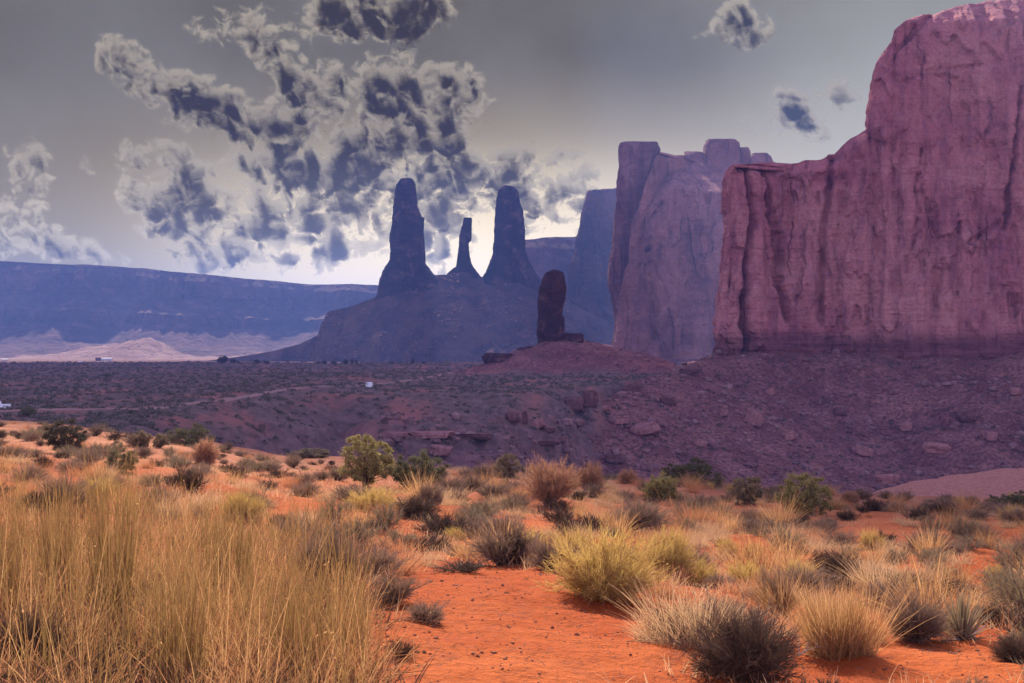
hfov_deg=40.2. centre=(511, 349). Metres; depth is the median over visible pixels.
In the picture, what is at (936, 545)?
grass clump
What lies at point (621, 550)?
sagebrush
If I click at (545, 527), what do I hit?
straw tuft
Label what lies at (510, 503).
sagebrush
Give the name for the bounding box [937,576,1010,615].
grass clump
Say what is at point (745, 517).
dry brush
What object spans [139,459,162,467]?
rusty grass tuft
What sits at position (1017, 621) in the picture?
dark brush
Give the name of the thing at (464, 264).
rock spire
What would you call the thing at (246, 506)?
rabbitbrush
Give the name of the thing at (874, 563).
straw tuft
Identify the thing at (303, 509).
rusty grass tuft
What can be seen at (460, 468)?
straw tuft
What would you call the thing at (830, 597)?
straw tuft
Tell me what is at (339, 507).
sagebrush
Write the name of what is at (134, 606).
tall grass
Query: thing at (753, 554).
grass clump
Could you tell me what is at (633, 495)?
dry brush
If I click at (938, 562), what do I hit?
straw tuft
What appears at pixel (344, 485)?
straw tuft
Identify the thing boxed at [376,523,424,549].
sagebrush
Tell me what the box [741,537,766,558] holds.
rabbitbrush
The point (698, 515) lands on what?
grass clump
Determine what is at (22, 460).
straw tuft
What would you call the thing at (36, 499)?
dark brush
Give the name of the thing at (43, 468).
rusty grass tuft
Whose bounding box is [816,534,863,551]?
straw tuft
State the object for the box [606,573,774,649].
grass clump
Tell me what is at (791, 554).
grass clump
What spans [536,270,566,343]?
rock pillar
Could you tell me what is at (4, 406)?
pickup truck
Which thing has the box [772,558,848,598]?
dry brush
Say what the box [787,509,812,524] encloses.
dark brush
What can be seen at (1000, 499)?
round shrub
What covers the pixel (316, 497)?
rusty grass tuft
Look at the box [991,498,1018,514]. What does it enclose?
dry brush
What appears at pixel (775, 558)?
grass clump
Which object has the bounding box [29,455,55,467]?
dark brush
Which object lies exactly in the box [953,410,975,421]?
boulder
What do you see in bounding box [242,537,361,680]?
grass clump
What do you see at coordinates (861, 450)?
boulder
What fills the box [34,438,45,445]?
dry brush
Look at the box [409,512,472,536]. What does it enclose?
dark brush
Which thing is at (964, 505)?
grass clump
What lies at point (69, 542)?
grass clump
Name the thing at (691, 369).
boulder
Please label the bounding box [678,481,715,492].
rusty grass tuft
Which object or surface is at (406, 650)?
dark brush
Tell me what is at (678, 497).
sagebrush
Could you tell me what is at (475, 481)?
dry brush
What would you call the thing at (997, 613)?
dark brush
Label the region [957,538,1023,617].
sagebrush
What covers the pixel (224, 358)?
juniper tree
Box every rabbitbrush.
[80,466,126,506]
[216,486,273,521]
[339,483,414,511]
[442,527,463,539]
[522,522,551,556]
[529,514,688,606]
[546,521,592,553]
[638,523,708,583]
[687,555,722,586]
[712,535,740,556]
[724,554,773,589]
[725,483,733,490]
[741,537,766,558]
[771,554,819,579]
[855,523,891,550]
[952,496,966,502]
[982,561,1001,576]
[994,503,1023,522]
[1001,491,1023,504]
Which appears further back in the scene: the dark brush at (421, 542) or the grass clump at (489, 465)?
the grass clump at (489, 465)
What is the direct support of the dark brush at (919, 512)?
on the ground at (568, 658)
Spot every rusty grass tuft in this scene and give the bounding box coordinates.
[0,470,26,493]
[3,440,27,448]
[11,477,53,495]
[14,459,55,477]
[51,459,96,476]
[53,498,82,514]
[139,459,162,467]
[166,478,193,496]
[198,472,228,483]
[235,483,263,496]
[268,473,308,486]
[291,504,315,514]
[309,490,329,500]
[351,506,400,528]
[362,497,410,515]
[365,531,432,553]
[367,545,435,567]
[369,547,442,575]
[437,504,461,517]
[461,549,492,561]
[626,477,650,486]
[628,526,664,541]
[646,560,708,585]
[647,566,692,600]
[649,524,704,538]
[657,500,675,506]
[658,490,732,525]
[658,517,695,532]
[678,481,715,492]
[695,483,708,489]
[704,576,757,596]
[706,588,745,602]
[722,568,804,594]
[769,600,826,637]
[783,523,824,541]
[793,525,839,544]
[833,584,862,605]
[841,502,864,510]
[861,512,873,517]
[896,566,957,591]
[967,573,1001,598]
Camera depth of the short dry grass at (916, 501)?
22.91 m
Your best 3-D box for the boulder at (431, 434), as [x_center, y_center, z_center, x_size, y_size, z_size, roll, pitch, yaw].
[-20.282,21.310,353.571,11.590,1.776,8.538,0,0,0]
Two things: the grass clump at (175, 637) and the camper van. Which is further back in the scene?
the camper van
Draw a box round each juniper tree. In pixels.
[40,418,88,450]
[217,355,228,362]
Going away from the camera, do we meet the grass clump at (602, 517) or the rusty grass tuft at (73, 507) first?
the rusty grass tuft at (73, 507)
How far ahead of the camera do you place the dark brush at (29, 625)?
8.35 m
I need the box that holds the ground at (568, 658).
[0,340,1023,682]
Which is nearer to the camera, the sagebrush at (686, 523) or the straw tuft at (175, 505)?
the straw tuft at (175, 505)
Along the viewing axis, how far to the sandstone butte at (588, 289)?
2335.09 m
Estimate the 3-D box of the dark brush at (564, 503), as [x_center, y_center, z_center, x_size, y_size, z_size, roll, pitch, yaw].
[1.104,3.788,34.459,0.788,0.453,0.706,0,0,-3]
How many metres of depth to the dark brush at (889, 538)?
30.42 m
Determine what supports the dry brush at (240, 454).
on the ground at (568, 658)
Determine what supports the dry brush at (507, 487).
on the ground at (568, 658)
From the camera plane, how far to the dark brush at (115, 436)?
55.37 m
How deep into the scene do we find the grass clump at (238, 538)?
12.74 m
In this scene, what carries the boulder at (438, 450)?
on the ground at (568, 658)
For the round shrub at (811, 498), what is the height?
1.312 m
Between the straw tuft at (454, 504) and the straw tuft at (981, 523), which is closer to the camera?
the straw tuft at (454, 504)
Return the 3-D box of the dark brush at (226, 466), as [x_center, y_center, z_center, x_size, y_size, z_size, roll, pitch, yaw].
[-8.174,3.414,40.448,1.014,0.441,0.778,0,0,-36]
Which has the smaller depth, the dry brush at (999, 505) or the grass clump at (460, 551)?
the grass clump at (460, 551)
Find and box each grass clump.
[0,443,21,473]
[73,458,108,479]
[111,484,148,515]
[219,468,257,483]
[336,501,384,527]
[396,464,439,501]
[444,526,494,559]
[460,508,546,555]
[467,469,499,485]
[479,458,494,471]
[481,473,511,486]
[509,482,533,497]
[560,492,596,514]
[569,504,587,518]
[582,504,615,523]
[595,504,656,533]
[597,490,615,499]
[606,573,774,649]
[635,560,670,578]
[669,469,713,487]
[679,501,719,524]
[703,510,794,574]
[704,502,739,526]
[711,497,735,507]
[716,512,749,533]
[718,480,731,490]
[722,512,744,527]
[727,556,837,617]
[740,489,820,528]
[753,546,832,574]
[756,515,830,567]
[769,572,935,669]
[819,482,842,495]
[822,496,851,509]
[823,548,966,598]
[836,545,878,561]
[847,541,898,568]
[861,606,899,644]
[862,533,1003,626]
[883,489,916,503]
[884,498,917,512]
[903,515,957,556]
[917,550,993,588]
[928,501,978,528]
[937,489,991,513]
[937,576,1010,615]
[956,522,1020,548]
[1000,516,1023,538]
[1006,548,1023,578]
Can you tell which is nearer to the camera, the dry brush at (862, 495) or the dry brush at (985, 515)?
the dry brush at (985, 515)
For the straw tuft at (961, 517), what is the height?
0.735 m
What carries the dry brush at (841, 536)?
on the ground at (568, 658)
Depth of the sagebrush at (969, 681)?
9.93 m
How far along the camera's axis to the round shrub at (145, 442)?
51.64 m
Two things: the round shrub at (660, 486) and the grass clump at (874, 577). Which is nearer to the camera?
the grass clump at (874, 577)
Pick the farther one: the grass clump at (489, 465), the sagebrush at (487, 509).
the grass clump at (489, 465)
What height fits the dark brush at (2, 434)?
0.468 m
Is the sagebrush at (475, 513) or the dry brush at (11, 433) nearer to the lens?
the sagebrush at (475, 513)
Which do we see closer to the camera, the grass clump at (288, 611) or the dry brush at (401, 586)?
the grass clump at (288, 611)
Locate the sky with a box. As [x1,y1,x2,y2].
[0,0,995,284]
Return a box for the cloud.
[0,0,861,274]
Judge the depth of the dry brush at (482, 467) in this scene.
54.93 m
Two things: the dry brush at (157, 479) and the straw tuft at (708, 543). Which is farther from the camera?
the dry brush at (157, 479)
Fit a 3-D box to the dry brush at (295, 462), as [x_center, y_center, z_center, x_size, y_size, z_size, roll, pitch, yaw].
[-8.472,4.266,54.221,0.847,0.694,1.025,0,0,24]
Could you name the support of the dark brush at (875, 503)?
on the ground at (568, 658)
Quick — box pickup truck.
[0,401,10,408]
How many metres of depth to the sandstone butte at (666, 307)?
1393.70 m
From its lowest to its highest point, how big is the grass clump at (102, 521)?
1.514 m
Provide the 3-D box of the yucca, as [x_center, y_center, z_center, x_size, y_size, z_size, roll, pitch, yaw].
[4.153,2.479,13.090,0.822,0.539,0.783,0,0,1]
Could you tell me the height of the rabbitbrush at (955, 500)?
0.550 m
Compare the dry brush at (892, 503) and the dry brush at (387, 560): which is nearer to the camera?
the dry brush at (387, 560)
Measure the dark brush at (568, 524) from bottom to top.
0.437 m
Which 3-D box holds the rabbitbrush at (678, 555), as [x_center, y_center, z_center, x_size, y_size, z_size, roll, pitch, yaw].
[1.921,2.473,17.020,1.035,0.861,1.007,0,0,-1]
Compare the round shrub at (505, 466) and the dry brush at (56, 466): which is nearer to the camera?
the dry brush at (56, 466)
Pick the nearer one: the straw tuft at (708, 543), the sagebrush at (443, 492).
the straw tuft at (708, 543)
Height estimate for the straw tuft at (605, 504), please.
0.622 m
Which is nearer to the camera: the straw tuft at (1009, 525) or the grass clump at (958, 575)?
the grass clump at (958, 575)
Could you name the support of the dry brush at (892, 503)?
on the ground at (568, 658)
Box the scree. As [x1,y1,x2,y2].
[378,340,1023,493]
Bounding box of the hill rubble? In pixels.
[292,273,610,361]
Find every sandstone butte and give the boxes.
[566,188,616,323]
[612,139,775,358]
[712,0,1023,359]
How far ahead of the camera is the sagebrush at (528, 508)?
31.07 m
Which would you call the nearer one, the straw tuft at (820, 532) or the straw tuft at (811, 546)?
the straw tuft at (811, 546)
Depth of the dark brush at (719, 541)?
25.05 m
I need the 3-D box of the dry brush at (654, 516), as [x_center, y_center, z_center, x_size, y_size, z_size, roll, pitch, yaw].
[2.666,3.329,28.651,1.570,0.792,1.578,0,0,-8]
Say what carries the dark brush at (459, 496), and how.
on the ground at (568, 658)
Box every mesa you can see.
[0,261,377,357]
[525,236,575,291]
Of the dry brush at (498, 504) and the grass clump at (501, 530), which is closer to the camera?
the grass clump at (501, 530)
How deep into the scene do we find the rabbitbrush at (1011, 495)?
55.64 m
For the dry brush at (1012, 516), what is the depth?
35.03 m
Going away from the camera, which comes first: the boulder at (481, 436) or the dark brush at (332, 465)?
the dark brush at (332, 465)
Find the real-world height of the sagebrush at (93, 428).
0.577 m
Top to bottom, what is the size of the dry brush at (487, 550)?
0.645 m
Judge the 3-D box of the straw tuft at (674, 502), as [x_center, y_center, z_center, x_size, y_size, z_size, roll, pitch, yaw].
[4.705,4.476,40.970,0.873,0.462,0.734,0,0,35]
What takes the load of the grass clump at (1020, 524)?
on the ground at (568, 658)
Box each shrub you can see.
[18,405,37,415]
[104,445,138,473]
[111,440,122,451]
[131,430,151,446]
[151,433,170,447]
[165,421,216,446]
[189,437,222,464]
[286,448,330,457]
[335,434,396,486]
[391,445,450,490]
[490,453,525,477]
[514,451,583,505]
[617,467,639,483]
[640,470,679,501]
[658,455,722,487]
[728,475,763,504]
[772,470,833,514]
[838,489,859,504]
[984,494,1015,506]
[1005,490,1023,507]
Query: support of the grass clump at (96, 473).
on the ground at (568, 658)
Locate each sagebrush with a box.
[4,491,35,510]
[18,426,40,440]
[25,426,42,435]
[51,446,84,458]
[52,444,77,454]
[68,439,104,456]
[88,425,98,430]
[93,420,106,430]
[96,441,121,456]
[102,427,116,432]
[146,503,185,526]
[160,450,194,466]
[161,444,178,455]
[163,453,201,468]
[216,445,229,452]
[232,455,257,466]
[234,488,278,511]
[246,460,271,471]
[246,465,255,472]
[251,451,274,460]
[311,496,358,521]
[323,513,385,547]
[363,499,412,530]
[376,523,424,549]
[429,488,455,499]
[451,504,491,525]
[456,494,506,519]
[493,494,525,511]
[521,505,534,513]
[584,536,645,561]
[602,524,620,537]
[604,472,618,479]
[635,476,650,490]
[662,502,694,517]
[664,488,694,501]
[670,514,700,530]
[672,496,711,514]
[700,501,738,521]
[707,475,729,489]
[748,522,774,535]
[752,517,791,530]
[759,523,812,549]
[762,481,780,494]
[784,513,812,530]
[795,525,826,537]
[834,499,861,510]
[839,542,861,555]
[878,547,909,564]
[904,545,953,565]
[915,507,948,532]
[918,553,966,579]
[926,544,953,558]
[945,511,982,539]
[946,537,968,554]
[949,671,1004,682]
[954,528,988,550]
[956,564,1023,604]
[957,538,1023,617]
[982,535,1023,569]
[995,622,1023,642]
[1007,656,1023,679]
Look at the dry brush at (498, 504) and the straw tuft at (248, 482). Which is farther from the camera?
the dry brush at (498, 504)
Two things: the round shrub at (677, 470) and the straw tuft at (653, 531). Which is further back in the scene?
the round shrub at (677, 470)
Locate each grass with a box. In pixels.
[0,421,1023,682]
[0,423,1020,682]
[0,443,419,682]
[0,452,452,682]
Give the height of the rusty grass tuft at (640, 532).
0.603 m
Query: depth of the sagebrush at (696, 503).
36.81 m
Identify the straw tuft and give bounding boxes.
[0,454,36,463]
[92,456,128,476]
[130,481,185,502]
[143,491,197,518]
[168,479,226,510]
[189,515,229,529]
[194,491,232,503]
[202,461,230,473]
[218,505,272,523]
[230,474,270,489]
[281,506,336,520]
[289,510,320,525]
[312,492,346,502]
[314,480,345,497]
[324,482,370,494]
[361,520,383,544]
[374,480,402,491]
[403,549,449,567]
[415,549,459,561]
[433,484,459,505]
[442,483,476,499]
[442,492,474,505]
[451,464,470,469]
[484,490,506,505]
[496,506,532,517]
[530,522,568,537]
[544,517,606,540]
[564,488,592,500]
[576,502,618,521]
[588,497,622,507]
[600,477,620,489]
[604,490,628,502]
[626,522,669,535]
[665,496,681,504]
[674,530,712,542]
[675,527,718,549]
[679,517,742,537]
[688,589,740,608]
[689,513,719,532]
[693,529,726,539]
[693,540,733,560]
[695,519,721,530]
[697,524,736,535]
[730,495,770,504]
[739,502,783,516]
[747,518,818,546]
[766,518,808,530]
[769,523,816,535]
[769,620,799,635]
[773,577,839,603]
[792,533,845,553]
[795,570,887,613]
[805,532,829,547]
[810,523,832,534]
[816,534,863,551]
[823,544,852,556]
[836,553,898,573]
[851,529,916,561]
[873,531,949,553]
[886,515,910,523]
[898,516,920,526]
[910,552,963,574]
[912,544,982,564]
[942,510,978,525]
[949,576,1019,612]
[972,516,989,524]
[993,514,1020,528]
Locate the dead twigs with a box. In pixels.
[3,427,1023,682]
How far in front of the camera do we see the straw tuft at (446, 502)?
29.80 m
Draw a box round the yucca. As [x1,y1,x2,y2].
[931,586,1001,640]
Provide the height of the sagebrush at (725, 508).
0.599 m
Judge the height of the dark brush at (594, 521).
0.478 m
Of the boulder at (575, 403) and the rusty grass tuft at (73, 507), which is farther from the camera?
the boulder at (575, 403)
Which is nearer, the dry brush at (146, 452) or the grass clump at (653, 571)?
the grass clump at (653, 571)
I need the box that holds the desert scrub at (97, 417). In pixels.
[0,360,686,470]
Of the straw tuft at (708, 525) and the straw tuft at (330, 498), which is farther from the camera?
the straw tuft at (708, 525)
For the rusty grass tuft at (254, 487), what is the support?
on the ground at (568, 658)
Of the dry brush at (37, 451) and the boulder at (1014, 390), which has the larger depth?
the boulder at (1014, 390)
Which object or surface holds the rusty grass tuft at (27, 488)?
on the ground at (568, 658)
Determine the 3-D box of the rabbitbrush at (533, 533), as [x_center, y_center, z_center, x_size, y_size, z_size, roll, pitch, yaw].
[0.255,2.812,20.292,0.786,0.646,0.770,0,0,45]
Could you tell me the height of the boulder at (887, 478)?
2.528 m
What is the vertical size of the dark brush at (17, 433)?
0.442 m
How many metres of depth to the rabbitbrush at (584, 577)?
14.06 m
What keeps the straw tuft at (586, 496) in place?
on the ground at (568, 658)
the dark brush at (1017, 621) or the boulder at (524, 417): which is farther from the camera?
the boulder at (524, 417)
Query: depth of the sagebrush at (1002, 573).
16.53 m
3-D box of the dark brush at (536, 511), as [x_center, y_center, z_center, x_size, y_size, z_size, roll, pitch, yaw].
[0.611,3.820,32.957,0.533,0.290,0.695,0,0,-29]
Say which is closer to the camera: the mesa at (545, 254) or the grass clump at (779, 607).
the grass clump at (779, 607)
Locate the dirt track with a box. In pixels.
[0,372,457,411]
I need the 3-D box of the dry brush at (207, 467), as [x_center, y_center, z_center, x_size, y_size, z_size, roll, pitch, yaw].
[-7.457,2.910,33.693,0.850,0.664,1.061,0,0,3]
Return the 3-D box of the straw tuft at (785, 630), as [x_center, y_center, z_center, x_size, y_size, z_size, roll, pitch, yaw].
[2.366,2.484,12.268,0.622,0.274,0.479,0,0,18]
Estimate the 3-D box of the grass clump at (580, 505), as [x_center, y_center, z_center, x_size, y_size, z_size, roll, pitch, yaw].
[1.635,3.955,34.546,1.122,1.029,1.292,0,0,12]
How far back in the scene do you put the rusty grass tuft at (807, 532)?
27.56 m
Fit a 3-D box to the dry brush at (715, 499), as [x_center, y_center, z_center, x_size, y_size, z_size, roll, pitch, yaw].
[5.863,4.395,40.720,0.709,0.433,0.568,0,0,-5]
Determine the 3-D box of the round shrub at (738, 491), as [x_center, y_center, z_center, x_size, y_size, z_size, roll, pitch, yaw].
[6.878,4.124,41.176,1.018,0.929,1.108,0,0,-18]
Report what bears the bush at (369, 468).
on the ground at (568, 658)
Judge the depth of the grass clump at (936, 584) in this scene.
14.39 m
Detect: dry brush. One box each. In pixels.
[0,442,29,457]
[4,458,54,484]
[7,429,18,435]
[13,445,35,458]
[20,430,40,441]
[28,448,46,457]
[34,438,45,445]
[36,468,100,498]
[52,457,95,473]
[53,461,77,471]
[70,445,104,464]
[78,428,94,438]
[80,472,130,492]
[96,447,109,455]
[120,431,151,445]
[132,444,155,457]
[135,474,186,511]
[136,472,162,486]
[177,463,210,478]
[184,461,216,479]
[194,509,212,519]
[219,441,233,449]
[219,458,230,463]
[233,449,251,456]
[234,463,249,472]
[252,508,345,544]
[261,456,284,470]
[279,479,325,497]
[282,453,304,467]
[282,513,378,585]
[283,469,318,484]
[311,468,330,479]
[326,466,350,480]
[327,479,380,501]
[355,539,418,579]
[367,566,432,604]
[398,593,449,624]
[411,478,446,507]
[430,474,470,492]
[436,465,450,480]
[437,541,478,555]
[446,484,473,495]
[454,470,490,490]
[455,512,503,538]
[458,466,474,477]
[460,519,550,566]
[472,462,492,476]
[474,479,517,499]
[476,504,538,540]
[490,496,506,509]
[495,483,517,492]
[504,490,536,507]
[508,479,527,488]
[523,529,585,570]
[579,481,607,497]
[605,495,675,530]
[615,488,642,501]
[631,527,648,535]
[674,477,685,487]
[680,491,715,509]
[682,581,790,640]
[683,541,726,571]
[687,523,706,534]
[700,570,740,588]
[710,495,723,506]
[718,494,734,502]
[729,510,757,525]
[732,515,778,533]
[734,504,760,517]
[741,565,803,610]
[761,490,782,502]
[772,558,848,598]
[806,514,848,532]
[818,526,864,547]
[854,573,917,612]
[855,486,877,499]
[875,489,891,498]
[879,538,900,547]
[879,581,953,646]
[879,600,968,644]
[884,501,909,511]
[892,521,966,554]
[894,487,915,500]
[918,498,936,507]
[927,496,964,510]
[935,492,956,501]
[944,537,966,554]
[955,508,992,520]
[958,519,1005,539]
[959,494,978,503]
[968,497,997,514]
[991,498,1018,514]
[991,503,1023,524]
[1007,529,1023,549]
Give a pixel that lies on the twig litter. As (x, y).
(929, 650)
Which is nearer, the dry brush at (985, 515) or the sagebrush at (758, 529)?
the sagebrush at (758, 529)
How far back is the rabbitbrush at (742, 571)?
16.90 m
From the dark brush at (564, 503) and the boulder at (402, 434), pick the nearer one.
the dark brush at (564, 503)
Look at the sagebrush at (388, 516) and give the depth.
24.24 m
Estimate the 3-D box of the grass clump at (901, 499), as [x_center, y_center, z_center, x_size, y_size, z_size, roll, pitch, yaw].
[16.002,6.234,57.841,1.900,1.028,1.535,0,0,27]
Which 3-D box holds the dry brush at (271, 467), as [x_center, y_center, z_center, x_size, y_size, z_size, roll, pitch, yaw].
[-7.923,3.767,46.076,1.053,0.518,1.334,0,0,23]
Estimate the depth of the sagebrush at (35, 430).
55.47 m
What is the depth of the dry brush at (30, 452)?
39.02 m
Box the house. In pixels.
[95,358,112,360]
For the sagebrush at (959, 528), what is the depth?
32.40 m
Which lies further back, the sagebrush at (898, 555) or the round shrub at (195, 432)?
the round shrub at (195, 432)
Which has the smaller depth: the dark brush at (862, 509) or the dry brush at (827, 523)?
the dry brush at (827, 523)
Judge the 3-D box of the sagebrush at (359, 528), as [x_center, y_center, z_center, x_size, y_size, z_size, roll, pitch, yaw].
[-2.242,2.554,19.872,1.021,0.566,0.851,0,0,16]
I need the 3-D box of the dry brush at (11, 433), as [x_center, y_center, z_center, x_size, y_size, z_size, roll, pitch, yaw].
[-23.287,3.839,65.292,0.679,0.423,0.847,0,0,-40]
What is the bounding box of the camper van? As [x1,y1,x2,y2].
[366,382,371,387]
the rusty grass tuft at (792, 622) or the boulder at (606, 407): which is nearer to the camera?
the rusty grass tuft at (792, 622)
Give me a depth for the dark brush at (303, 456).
65.20 m
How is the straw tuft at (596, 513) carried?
on the ground at (568, 658)
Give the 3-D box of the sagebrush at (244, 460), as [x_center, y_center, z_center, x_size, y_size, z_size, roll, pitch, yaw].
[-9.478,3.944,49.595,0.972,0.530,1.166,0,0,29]
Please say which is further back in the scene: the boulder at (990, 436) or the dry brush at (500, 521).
the boulder at (990, 436)
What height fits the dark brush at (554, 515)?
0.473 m
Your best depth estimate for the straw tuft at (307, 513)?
24.46 m
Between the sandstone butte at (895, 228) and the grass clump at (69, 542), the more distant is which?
the sandstone butte at (895, 228)
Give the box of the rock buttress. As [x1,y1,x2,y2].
[607,141,660,344]
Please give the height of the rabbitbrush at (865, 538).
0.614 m
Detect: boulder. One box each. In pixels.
[388,431,410,437]
[408,431,454,438]
[428,444,452,456]
[456,432,491,439]
[482,353,512,363]
[505,412,520,422]
[522,411,527,423]
[531,418,545,428]
[539,438,559,445]
[560,333,583,342]
[563,396,583,410]
[582,390,598,407]
[601,405,611,410]
[604,453,626,462]
[614,419,627,423]
[620,380,643,392]
[630,421,660,435]
[659,396,676,404]
[679,363,701,374]
[693,438,706,447]
[719,410,728,415]
[743,408,762,427]
[765,387,774,395]
[782,431,798,440]
[833,407,846,414]
[851,444,873,456]
[874,474,899,483]
[896,420,912,431]
[922,442,950,453]
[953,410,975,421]
[983,430,997,441]
[1008,387,1021,394]
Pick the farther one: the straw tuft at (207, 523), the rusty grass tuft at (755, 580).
the straw tuft at (207, 523)
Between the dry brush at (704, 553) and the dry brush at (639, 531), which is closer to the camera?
the dry brush at (704, 553)
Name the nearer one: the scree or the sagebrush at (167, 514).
the sagebrush at (167, 514)
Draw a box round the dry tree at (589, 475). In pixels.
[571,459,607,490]
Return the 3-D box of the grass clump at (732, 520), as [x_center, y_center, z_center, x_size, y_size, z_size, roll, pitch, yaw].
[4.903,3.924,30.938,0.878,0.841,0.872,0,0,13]
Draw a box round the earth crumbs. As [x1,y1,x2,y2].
[14,455,1023,682]
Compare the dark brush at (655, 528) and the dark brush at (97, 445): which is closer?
the dark brush at (655, 528)
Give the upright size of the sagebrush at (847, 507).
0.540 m
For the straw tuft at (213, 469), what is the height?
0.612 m
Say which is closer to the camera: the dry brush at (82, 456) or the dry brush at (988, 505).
the dry brush at (82, 456)
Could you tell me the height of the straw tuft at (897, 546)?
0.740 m
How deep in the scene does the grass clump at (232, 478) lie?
34.62 m
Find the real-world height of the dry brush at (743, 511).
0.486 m
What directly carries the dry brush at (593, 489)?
on the ground at (568, 658)
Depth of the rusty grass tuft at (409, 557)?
16.99 m
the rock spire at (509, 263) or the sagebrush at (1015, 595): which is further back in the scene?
the rock spire at (509, 263)
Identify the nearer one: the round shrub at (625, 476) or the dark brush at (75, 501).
the dark brush at (75, 501)
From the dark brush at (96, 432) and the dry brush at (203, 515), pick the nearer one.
the dry brush at (203, 515)
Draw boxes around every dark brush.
[0,429,8,437]
[0,483,15,497]
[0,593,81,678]
[12,431,22,438]
[22,489,64,513]
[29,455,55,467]
[40,491,92,510]
[52,450,73,458]
[87,429,103,435]
[88,443,111,449]
[102,430,123,439]
[148,458,163,467]
[162,475,188,487]
[163,466,212,491]
[166,436,181,444]
[216,461,244,472]
[225,468,251,478]
[251,478,280,490]
[263,512,296,526]
[269,468,293,477]
[293,453,307,458]
[324,463,339,469]
[358,520,385,531]
[380,636,421,658]
[390,492,440,517]
[392,535,438,552]
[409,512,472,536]
[411,510,443,521]
[416,530,460,551]
[427,559,489,573]
[448,492,470,503]
[458,499,499,514]
[473,469,493,479]
[491,522,532,564]
[530,506,549,514]
[540,505,576,522]
[542,495,571,510]
[552,513,584,532]
[566,511,608,532]
[569,486,588,499]
[644,496,659,505]
[644,524,670,534]
[655,598,816,682]
[709,537,734,545]
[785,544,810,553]
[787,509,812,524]
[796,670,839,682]
[804,547,845,564]
[808,545,871,582]
[824,572,862,594]
[834,508,862,520]
[854,504,872,512]
[860,497,884,511]
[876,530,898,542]
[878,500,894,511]
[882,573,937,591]
[899,504,937,519]
[921,500,954,514]
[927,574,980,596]
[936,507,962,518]
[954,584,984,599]
[970,597,1021,625]
[986,629,1023,664]
[1003,613,1023,634]
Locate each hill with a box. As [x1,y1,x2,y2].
[4,337,263,358]
[209,272,613,362]
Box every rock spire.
[374,178,438,304]
[447,217,479,278]
[483,185,540,290]
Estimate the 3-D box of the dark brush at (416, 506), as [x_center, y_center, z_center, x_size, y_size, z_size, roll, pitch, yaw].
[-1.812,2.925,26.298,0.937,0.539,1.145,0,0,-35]
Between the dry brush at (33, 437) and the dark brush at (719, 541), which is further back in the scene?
the dry brush at (33, 437)
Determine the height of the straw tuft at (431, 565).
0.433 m
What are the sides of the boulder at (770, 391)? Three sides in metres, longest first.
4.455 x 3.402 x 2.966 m
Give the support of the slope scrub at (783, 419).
on the ground at (568, 658)
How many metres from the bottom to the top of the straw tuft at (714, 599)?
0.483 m
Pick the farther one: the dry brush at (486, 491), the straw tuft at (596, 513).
the dry brush at (486, 491)
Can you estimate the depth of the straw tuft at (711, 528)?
28.04 m
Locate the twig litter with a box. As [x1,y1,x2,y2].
[17,445,1007,682]
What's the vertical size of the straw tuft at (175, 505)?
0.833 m
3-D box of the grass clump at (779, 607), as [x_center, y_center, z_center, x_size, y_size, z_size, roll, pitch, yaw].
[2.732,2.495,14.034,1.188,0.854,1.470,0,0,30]
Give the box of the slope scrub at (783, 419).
[596,350,1023,493]
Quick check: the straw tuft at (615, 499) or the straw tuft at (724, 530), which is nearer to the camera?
the straw tuft at (724, 530)
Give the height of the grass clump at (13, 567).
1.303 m
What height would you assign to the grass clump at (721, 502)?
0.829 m
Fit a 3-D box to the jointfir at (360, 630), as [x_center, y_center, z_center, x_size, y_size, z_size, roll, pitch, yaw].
[-1.105,1.865,9.713,0.464,0.766,0.540,0,0,-21]
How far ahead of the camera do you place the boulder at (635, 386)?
516.35 m
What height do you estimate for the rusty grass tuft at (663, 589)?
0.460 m
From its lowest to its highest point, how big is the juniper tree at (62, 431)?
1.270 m
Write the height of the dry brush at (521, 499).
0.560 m
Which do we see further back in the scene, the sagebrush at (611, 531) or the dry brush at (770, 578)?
the sagebrush at (611, 531)

